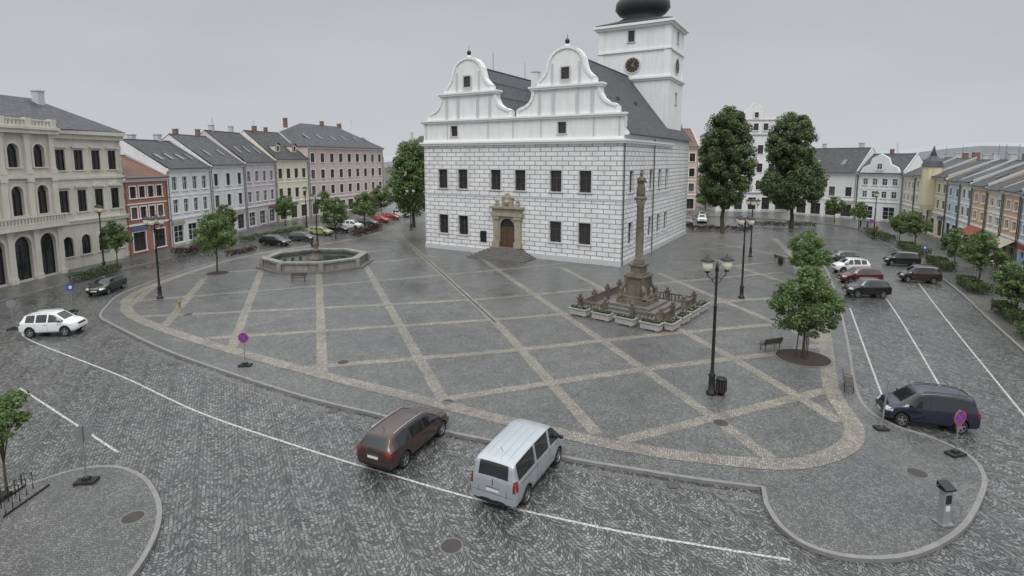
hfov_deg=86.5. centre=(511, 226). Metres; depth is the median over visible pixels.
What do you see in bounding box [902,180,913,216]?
window trim
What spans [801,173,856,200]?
cornices
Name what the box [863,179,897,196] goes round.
window pane
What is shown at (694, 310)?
flower planter
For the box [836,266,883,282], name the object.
parked car
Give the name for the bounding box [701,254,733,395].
street lamp
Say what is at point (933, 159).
turret roof
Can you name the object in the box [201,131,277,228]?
walls
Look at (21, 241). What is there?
window glass
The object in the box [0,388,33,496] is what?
sapling tree
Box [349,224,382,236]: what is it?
hedge
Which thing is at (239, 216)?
window glass
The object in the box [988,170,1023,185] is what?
party wall caps
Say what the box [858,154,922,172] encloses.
roof
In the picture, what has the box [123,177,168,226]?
cornices
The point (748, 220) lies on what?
street lamp
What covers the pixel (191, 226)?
window glass
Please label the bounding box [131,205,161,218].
window pane
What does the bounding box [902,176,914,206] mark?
cornices
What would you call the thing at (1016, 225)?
downpipes
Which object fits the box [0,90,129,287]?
ornate palace
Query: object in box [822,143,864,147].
chimneys
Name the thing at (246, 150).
skylight frames
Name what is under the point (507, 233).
door
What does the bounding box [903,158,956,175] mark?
roof
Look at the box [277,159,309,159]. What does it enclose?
gutter
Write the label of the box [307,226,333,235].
parked car
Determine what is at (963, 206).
window trim
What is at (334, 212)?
tree
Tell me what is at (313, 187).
window pane
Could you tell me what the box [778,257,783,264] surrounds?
litter bin
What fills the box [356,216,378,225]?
parked car
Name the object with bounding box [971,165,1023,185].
roof
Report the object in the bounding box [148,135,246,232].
walls
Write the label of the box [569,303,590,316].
flower planter
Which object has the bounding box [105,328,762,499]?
gutter
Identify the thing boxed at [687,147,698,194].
cornices
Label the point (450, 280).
drain channel
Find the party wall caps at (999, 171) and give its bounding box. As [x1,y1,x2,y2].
[973,162,1023,181]
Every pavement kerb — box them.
[0,211,391,301]
[9,465,162,575]
[690,215,1023,352]
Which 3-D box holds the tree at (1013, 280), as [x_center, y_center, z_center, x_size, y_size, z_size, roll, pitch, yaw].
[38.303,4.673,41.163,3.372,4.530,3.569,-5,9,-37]
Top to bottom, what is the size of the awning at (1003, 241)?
1.000 m
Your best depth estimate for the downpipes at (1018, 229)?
55.08 m
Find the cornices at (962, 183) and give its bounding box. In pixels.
[958,182,973,223]
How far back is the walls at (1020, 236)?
54.77 m
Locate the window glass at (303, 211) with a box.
[278,147,305,218]
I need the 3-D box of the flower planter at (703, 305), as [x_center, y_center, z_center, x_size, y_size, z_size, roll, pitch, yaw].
[15.008,6.258,43.089,0.720,0.834,1.560,5,9,38]
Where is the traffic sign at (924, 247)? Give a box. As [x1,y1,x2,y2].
[922,245,926,264]
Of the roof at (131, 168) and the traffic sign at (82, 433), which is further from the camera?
the roof at (131, 168)
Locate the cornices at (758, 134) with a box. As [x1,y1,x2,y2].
[743,119,776,192]
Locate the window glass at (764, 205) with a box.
[732,113,781,208]
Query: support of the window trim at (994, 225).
attached to the walls at (994, 210)
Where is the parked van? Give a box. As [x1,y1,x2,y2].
[471,418,563,508]
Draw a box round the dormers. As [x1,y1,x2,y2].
[265,143,295,152]
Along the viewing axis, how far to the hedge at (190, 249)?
68.40 m
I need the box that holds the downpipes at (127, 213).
[124,179,171,256]
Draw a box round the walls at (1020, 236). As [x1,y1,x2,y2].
[1015,199,1023,270]
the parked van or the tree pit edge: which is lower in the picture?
the parked van
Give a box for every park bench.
[290,273,306,281]
[758,337,783,350]
[842,369,853,392]
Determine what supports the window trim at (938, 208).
attached to the walls at (940, 194)
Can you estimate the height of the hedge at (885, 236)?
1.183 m
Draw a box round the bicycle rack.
[0,472,49,516]
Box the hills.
[383,143,1023,167]
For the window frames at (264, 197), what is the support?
attached to the walls at (260, 168)
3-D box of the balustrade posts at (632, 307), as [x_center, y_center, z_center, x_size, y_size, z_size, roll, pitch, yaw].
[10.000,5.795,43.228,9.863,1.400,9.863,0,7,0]
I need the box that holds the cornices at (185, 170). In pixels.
[166,168,210,220]
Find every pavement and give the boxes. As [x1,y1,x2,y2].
[0,208,398,299]
[0,467,156,575]
[686,203,1023,347]
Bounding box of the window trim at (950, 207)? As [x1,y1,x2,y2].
[945,187,958,240]
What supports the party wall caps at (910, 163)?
attached to the walls at (890, 167)
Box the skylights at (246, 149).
[233,146,260,152]
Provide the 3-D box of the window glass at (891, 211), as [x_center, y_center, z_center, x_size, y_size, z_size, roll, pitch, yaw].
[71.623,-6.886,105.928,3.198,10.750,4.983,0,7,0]
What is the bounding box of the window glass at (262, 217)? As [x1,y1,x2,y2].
[247,171,273,225]
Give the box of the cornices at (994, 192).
[984,190,1003,233]
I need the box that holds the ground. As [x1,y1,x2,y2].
[384,168,698,194]
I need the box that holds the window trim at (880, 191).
[860,163,898,219]
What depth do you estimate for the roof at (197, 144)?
86.69 m
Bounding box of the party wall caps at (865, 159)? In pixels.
[857,146,873,171]
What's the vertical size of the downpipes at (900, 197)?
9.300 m
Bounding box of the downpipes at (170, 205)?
[168,171,212,246]
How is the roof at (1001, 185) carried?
on the walls at (994, 210)
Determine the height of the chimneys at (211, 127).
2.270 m
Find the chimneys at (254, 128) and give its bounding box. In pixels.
[251,126,267,132]
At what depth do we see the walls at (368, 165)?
124.56 m
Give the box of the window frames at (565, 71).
[440,31,665,244]
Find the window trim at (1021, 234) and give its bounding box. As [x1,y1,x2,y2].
[1016,213,1023,270]
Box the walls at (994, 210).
[985,193,1004,266]
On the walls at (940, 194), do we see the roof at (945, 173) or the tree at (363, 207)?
the roof at (945, 173)
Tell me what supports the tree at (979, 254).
on the pavement at (981, 301)
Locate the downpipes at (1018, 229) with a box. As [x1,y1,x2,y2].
[1014,197,1022,268]
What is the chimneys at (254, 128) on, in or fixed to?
on the roof at (263, 139)
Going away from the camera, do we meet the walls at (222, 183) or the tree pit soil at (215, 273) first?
the tree pit soil at (215, 273)
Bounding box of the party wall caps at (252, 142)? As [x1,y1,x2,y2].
[239,132,272,158]
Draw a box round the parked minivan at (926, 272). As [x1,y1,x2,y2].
[897,264,942,283]
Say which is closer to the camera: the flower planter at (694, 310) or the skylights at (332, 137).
the flower planter at (694, 310)
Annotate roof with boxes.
[119,139,210,167]
[120,156,166,177]
[162,134,244,164]
[203,130,275,161]
[241,130,308,158]
[280,123,384,148]
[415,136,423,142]
[683,129,698,145]
[814,148,875,172]
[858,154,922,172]
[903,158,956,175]
[916,159,975,174]
[921,146,943,165]
[935,160,998,176]
[946,160,1016,180]
[958,161,1023,181]
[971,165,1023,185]
[986,174,1023,189]
[1002,181,1023,191]
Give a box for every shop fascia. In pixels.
[132,226,146,231]
[173,220,184,224]
[1017,244,1023,250]
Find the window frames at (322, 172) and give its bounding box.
[310,153,380,213]
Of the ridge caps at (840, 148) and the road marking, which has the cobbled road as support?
the road marking
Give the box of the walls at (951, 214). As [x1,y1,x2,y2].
[944,184,961,239]
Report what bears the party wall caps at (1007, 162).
attached to the walls at (951, 214)
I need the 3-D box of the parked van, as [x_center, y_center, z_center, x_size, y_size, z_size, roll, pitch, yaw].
[0.402,8.525,20.646,2.261,2.044,4.711,4,8,27]
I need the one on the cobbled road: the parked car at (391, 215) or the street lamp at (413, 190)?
the parked car at (391, 215)
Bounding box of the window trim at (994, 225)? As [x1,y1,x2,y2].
[986,197,1000,263]
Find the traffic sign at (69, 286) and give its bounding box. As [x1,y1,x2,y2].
[67,283,78,312]
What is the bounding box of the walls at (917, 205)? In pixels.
[914,159,976,233]
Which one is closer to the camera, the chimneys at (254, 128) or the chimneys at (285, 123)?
the chimneys at (254, 128)
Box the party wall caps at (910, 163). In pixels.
[903,152,918,172]
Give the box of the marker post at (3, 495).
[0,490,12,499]
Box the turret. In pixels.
[919,166,942,209]
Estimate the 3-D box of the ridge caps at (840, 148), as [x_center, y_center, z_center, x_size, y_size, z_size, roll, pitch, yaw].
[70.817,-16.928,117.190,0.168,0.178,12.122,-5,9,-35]
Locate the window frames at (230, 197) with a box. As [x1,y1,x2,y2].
[214,173,243,228]
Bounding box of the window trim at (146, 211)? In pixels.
[128,184,167,252]
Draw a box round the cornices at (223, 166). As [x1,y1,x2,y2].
[210,165,245,209]
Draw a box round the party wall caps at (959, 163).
[943,157,976,170]
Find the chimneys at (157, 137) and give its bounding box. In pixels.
[127,135,161,148]
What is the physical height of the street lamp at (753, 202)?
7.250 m
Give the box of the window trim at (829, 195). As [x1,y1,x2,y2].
[795,186,852,216]
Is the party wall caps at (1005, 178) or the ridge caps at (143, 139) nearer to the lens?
the party wall caps at (1005, 178)
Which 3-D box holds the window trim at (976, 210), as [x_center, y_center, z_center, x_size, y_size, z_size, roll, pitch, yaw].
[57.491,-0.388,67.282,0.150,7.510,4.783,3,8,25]
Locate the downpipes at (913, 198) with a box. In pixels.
[912,176,927,232]
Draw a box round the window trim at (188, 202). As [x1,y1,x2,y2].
[170,174,209,243]
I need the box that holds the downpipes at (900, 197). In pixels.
[855,174,902,217]
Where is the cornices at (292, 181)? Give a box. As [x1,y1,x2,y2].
[275,159,308,201]
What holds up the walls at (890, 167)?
on the cobbled road
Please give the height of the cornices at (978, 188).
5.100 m
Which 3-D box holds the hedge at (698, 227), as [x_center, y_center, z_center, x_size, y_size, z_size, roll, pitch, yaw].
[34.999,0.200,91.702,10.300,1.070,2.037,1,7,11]
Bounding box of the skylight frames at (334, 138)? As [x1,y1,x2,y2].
[302,134,369,142]
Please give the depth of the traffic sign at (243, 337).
31.40 m
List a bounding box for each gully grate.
[327,409,339,412]
[665,482,680,487]
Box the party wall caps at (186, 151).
[169,140,209,165]
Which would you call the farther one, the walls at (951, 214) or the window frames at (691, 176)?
the window frames at (691, 176)
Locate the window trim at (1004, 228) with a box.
[1000,199,1018,265]
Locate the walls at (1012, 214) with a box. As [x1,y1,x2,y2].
[997,190,1022,267]
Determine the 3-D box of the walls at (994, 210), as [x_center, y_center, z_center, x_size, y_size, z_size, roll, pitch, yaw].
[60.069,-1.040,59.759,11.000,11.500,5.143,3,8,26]
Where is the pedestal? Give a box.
[616,263,658,306]
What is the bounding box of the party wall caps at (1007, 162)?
[963,158,1016,178]
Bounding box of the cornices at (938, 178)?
[928,177,948,215]
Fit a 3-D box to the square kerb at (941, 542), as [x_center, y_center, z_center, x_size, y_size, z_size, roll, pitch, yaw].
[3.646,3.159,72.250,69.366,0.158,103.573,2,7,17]
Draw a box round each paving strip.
[118,233,824,442]
[132,226,841,457]
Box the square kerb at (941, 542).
[99,216,987,562]
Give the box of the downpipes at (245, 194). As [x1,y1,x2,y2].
[211,167,247,229]
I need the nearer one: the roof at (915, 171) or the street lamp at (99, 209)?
the street lamp at (99, 209)
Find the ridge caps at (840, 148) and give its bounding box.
[816,147,871,148]
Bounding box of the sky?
[0,0,1023,156]
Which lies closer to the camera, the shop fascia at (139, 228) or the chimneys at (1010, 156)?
the shop fascia at (139, 228)
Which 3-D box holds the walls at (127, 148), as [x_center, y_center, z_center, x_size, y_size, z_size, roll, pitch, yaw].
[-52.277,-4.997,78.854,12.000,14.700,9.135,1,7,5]
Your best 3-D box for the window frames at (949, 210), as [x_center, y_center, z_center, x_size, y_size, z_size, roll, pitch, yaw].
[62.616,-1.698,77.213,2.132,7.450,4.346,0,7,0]
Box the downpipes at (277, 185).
[276,162,309,212]
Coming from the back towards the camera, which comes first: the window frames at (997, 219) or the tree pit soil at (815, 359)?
the window frames at (997, 219)
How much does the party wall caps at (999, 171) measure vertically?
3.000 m
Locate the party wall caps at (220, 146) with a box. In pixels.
[206,135,240,160]
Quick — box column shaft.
[633,196,646,264]
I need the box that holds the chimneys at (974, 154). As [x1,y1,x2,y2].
[961,152,980,164]
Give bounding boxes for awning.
[957,225,980,235]
[991,236,1014,248]
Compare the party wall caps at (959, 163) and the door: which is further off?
the party wall caps at (959, 163)
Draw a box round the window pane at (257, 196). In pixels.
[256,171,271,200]
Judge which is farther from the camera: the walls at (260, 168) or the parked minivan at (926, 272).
the walls at (260, 168)
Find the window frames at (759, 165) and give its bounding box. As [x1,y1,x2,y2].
[720,112,778,208]
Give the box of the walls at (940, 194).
[927,164,987,238]
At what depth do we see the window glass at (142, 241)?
69.78 m
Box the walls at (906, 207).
[901,159,955,216]
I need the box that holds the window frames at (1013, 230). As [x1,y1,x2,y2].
[1000,201,1016,264]
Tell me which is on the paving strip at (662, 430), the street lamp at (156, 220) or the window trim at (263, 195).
the street lamp at (156, 220)
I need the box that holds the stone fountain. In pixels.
[256,238,372,273]
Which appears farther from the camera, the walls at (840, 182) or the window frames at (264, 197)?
the walls at (840, 182)
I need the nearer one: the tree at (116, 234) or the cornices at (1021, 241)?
the cornices at (1021, 241)
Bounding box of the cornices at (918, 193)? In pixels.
[913,175,926,210]
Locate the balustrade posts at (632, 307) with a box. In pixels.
[577,278,697,321]
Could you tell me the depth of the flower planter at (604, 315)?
40.47 m
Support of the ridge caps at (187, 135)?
on the roof at (197, 144)
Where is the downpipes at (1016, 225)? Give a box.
[995,194,1020,267]
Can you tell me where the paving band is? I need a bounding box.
[120,226,864,469]
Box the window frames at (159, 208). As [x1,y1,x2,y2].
[130,185,164,251]
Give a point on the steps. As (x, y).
(614, 306)
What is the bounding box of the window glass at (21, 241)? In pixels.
[0,144,117,283]
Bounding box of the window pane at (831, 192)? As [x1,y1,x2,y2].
[829,187,834,194]
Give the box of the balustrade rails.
[582,285,693,321]
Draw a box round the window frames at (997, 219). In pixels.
[988,198,999,260]
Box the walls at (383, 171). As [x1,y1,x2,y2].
[382,159,384,185]
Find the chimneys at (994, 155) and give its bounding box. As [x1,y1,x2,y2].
[982,153,999,165]
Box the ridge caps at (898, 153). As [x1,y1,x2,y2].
[880,153,916,153]
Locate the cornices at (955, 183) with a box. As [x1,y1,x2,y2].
[945,181,959,219]
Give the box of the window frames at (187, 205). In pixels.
[173,176,209,242]
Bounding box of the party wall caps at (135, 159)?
[125,153,165,174]
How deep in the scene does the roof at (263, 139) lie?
107.58 m
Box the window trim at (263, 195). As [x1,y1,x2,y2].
[246,169,275,226]
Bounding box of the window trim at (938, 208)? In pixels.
[928,183,945,237]
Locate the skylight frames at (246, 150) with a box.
[232,146,261,153]
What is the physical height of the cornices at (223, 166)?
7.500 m
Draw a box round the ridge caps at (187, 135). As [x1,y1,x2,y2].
[168,133,205,136]
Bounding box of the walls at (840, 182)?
[794,149,875,218]
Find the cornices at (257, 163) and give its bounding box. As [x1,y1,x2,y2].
[244,162,275,207]
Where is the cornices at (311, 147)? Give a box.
[307,146,383,199]
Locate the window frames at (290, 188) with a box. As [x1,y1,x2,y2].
[276,146,306,219]
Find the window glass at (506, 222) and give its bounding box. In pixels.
[440,31,665,243]
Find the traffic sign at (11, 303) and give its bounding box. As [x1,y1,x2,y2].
[5,299,17,330]
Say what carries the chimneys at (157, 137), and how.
on the roof at (148, 148)
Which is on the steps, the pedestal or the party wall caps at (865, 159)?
the pedestal
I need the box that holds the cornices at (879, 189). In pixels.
[857,173,902,203]
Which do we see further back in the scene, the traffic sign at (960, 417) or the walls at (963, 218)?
the walls at (963, 218)
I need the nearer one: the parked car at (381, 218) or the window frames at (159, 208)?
the window frames at (159, 208)
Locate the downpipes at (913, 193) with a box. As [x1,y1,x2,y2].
[900,177,914,213]
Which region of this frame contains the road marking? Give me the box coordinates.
[19,281,1023,560]
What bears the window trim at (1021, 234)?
attached to the walls at (1020, 236)
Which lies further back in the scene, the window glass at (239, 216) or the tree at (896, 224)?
the window glass at (239, 216)
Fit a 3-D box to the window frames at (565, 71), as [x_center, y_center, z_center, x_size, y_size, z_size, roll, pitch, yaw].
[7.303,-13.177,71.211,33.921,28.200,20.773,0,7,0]
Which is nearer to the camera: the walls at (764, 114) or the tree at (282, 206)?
the tree at (282, 206)
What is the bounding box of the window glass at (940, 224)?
[931,200,943,235]
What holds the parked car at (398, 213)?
on the cobbled road
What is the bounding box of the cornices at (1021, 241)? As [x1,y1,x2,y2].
[1018,195,1023,243]
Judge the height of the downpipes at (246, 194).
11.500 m
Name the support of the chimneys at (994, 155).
on the roof at (945, 173)
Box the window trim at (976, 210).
[969,192,985,249]
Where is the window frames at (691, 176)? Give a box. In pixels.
[687,153,694,205]
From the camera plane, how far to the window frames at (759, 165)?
126.21 m
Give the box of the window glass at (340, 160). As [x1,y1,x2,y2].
[310,154,380,213]
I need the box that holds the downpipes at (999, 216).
[983,191,1002,266]
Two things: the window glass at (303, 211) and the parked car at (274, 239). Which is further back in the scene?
the window glass at (303, 211)
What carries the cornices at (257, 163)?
attached to the walls at (260, 168)
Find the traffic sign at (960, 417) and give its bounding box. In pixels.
[944,410,966,457]
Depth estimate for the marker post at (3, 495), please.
19.27 m
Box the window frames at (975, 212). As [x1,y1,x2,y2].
[971,195,984,240]
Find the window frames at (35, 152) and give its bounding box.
[0,150,122,284]
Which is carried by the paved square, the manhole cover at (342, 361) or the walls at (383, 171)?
the manhole cover at (342, 361)
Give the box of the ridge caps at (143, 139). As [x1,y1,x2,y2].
[123,138,168,141]
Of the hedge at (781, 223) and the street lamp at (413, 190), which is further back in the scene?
the hedge at (781, 223)
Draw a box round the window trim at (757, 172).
[719,112,781,209]
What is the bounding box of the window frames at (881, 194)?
[861,164,897,219]
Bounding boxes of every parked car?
[18,309,87,337]
[86,274,126,294]
[259,234,290,245]
[288,231,315,241]
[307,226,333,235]
[324,223,350,232]
[343,220,363,228]
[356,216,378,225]
[357,406,448,469]
[369,215,389,222]
[379,212,400,219]
[392,209,409,216]
[686,215,694,224]
[697,213,708,222]
[828,250,858,262]
[830,257,870,271]
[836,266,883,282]
[842,277,891,298]
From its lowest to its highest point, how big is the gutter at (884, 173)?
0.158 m
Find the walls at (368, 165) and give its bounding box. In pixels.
[296,146,383,216]
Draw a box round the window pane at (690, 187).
[688,184,693,190]
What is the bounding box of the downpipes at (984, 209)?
[968,187,986,233]
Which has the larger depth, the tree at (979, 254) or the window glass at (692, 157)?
the window glass at (692, 157)
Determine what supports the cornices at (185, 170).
attached to the walls at (127, 148)
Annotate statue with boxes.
[636,171,646,195]
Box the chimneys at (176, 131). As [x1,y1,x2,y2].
[172,129,200,141]
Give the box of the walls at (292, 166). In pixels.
[242,131,309,221]
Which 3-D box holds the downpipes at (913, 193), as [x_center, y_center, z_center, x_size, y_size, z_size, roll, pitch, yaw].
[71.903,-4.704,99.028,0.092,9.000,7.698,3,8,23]
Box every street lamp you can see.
[94,204,107,271]
[142,214,165,298]
[302,187,307,226]
[309,194,320,245]
[405,188,414,229]
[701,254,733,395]
[736,214,754,298]
[745,198,760,256]
[871,191,878,238]
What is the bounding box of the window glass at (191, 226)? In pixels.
[172,176,208,241]
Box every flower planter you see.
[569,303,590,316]
[591,307,613,321]
[614,312,637,326]
[639,316,663,331]
[663,316,681,331]
[674,310,691,324]
[684,304,700,318]
[695,299,708,312]
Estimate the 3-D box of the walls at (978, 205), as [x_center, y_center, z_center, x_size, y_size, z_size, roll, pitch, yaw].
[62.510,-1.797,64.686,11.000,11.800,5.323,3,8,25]
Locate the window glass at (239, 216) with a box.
[214,173,242,230]
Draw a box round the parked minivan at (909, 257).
[882,250,920,265]
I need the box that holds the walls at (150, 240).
[122,177,170,256]
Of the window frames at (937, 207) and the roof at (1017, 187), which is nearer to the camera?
the roof at (1017, 187)
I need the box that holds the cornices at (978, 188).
[969,186,987,228]
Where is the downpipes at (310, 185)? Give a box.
[308,148,383,216]
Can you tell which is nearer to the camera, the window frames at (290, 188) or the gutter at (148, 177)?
the gutter at (148, 177)
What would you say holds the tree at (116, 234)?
on the pavement at (6, 292)
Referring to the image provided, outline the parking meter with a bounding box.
[932,479,956,527]
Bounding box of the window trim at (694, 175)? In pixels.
[687,153,695,208]
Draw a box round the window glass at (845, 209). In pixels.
[797,187,851,215]
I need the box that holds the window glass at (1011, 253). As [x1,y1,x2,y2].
[1003,222,1015,265]
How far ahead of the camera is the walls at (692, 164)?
127.57 m
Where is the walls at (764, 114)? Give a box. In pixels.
[697,103,786,210]
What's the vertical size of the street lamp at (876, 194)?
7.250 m
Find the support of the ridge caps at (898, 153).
on the roof at (901, 161)
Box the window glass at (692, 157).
[687,154,694,208]
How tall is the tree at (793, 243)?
4.813 m
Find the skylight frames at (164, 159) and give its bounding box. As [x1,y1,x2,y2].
[152,153,195,160]
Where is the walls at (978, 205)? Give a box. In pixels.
[970,173,1023,249]
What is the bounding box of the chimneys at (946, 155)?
[942,153,960,158]
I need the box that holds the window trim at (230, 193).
[213,172,244,230]
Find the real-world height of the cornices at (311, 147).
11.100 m
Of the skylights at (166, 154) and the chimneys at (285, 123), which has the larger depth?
the chimneys at (285, 123)
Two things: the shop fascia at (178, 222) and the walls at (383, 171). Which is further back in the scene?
the walls at (383, 171)
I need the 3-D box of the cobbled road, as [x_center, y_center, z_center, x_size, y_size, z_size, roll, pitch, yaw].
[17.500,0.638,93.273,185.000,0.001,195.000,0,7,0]
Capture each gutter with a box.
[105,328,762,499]
[126,176,169,178]
[169,167,212,168]
[213,164,246,164]
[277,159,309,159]
[313,146,383,148]
[825,172,855,172]
[857,172,902,173]
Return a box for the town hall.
[419,0,692,266]
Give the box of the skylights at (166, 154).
[154,153,193,158]
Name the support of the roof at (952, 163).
on the walls at (917, 205)
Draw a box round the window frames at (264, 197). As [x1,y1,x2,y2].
[247,170,274,225]
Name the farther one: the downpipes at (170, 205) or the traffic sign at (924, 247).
the downpipes at (170, 205)
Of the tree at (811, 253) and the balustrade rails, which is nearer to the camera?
the balustrade rails
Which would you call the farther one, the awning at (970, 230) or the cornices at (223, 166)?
the cornices at (223, 166)
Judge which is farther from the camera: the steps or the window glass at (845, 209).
the window glass at (845, 209)
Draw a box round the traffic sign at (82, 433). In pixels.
[73,425,99,485]
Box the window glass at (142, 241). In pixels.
[130,186,163,250]
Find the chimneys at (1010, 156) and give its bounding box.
[1005,153,1017,164]
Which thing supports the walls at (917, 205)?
on the cobbled road
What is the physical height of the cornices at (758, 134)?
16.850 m
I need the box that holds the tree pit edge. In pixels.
[774,348,833,367]
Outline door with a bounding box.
[500,226,513,247]
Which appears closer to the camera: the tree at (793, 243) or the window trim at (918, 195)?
the tree at (793, 243)
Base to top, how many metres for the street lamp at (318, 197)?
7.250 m
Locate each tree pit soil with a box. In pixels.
[206,271,228,274]
[776,349,830,366]
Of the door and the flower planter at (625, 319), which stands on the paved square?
the flower planter at (625, 319)
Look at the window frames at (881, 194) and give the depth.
105.45 m
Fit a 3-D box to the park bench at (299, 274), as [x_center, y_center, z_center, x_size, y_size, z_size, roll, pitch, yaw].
[-21.011,4.982,53.571,1.496,0.815,0.522,-1,7,-10]
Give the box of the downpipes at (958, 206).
[956,183,971,228]
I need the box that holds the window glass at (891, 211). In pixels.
[862,164,895,218]
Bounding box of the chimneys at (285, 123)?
[283,118,340,128]
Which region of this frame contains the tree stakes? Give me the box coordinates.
[795,333,808,359]
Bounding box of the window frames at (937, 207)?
[930,184,945,235]
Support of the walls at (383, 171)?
on the ground
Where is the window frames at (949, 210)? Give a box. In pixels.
[946,188,958,233]
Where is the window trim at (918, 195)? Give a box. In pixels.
[915,180,925,230]
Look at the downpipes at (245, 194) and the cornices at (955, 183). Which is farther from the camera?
the downpipes at (245, 194)
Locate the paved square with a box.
[102,217,981,554]
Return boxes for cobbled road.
[0,201,1023,575]
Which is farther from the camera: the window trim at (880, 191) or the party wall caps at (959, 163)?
the window trim at (880, 191)
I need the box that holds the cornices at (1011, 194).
[1000,191,1020,239]
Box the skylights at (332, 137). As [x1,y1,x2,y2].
[303,134,368,141]
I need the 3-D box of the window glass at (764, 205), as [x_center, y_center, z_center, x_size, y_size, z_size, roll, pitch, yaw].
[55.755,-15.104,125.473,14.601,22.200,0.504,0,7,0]
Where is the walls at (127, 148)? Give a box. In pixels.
[119,141,212,246]
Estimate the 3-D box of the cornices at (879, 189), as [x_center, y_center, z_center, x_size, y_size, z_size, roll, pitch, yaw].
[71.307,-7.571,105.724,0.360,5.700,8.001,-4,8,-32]
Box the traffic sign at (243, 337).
[238,332,252,366]
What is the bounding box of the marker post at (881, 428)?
[872,379,889,431]
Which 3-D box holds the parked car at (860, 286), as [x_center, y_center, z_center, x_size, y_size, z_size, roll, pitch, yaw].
[31.392,5.284,48.204,3.557,1.762,2.153,1,7,6]
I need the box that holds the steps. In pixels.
[585,294,680,328]
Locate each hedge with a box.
[65,263,122,281]
[170,243,219,256]
[225,245,256,256]
[237,226,306,242]
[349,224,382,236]
[687,224,750,231]
[753,221,816,227]
[862,227,897,241]
[897,240,931,255]
[925,255,958,271]
[955,274,993,293]
[990,299,1023,323]
[1012,321,1023,337]
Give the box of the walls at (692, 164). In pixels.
[686,149,697,210]
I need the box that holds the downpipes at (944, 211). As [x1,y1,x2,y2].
[927,184,946,239]
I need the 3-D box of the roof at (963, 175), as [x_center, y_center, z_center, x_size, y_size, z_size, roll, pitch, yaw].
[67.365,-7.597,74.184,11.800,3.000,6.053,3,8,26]
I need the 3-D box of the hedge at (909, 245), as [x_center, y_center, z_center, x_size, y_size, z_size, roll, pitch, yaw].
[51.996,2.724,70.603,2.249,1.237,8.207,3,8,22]
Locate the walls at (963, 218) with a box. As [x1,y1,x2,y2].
[958,165,1020,228]
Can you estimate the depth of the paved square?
32.48 m
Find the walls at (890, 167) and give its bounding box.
[855,154,922,221]
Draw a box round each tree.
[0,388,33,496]
[99,220,132,263]
[190,211,238,272]
[214,204,237,228]
[273,195,296,224]
[313,190,333,209]
[319,196,348,238]
[350,191,379,229]
[370,185,392,212]
[385,138,424,226]
[696,105,758,232]
[696,191,711,211]
[755,111,829,227]
[766,264,845,357]
[787,230,824,260]
[788,236,833,267]
[824,196,846,221]
[848,201,870,228]
[888,211,911,239]
[900,210,933,241]
[939,227,973,261]
[954,231,1011,279]
[988,260,1023,317]
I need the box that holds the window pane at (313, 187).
[311,155,380,194]
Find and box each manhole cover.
[119,510,145,524]
[336,360,349,363]
[439,537,462,554]
[442,399,454,404]
[712,419,729,426]
[905,467,929,478]
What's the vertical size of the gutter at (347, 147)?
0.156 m
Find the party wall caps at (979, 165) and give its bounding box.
[948,158,998,176]
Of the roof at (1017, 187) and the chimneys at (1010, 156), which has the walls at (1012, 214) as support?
the roof at (1017, 187)
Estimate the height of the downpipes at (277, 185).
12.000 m
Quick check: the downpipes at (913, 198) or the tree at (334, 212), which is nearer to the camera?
the tree at (334, 212)
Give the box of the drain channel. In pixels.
[391,227,495,321]
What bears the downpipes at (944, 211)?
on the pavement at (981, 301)
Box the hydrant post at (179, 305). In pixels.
[177,300,182,309]
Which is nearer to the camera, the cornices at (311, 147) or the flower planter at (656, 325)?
the flower planter at (656, 325)
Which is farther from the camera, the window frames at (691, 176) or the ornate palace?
the window frames at (691, 176)
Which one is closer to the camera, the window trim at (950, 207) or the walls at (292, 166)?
the window trim at (950, 207)
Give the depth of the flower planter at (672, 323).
38.13 m
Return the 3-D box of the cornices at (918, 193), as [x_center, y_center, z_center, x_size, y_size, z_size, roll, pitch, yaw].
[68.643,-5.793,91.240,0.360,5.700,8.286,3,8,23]
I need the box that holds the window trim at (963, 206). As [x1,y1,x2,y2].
[958,188,970,237]
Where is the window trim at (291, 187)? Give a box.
[276,145,308,220]
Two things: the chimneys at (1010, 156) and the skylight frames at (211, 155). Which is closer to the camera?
the chimneys at (1010, 156)
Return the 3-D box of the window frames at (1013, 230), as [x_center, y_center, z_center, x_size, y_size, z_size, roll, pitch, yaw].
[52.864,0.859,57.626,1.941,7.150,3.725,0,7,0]
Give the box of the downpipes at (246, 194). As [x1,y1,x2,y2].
[245,168,277,229]
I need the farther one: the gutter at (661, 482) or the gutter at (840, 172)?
the gutter at (840, 172)
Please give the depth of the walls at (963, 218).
71.94 m
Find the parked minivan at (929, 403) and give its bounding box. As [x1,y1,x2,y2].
[875,382,980,434]
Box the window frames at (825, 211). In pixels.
[796,186,851,216]
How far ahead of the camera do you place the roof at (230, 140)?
96.60 m
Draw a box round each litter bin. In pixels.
[715,376,726,395]
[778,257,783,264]
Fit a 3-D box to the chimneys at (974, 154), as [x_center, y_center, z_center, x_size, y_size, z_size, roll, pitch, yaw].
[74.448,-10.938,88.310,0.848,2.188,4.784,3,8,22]
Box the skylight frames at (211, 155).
[201,150,226,156]
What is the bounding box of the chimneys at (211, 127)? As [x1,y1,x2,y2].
[208,125,233,137]
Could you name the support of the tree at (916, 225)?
on the pavement at (981, 301)
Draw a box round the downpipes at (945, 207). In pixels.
[942,183,959,234]
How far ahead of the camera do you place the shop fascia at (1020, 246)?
54.26 m
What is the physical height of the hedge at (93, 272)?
1.064 m
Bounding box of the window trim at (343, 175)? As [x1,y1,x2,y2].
[310,152,382,214]

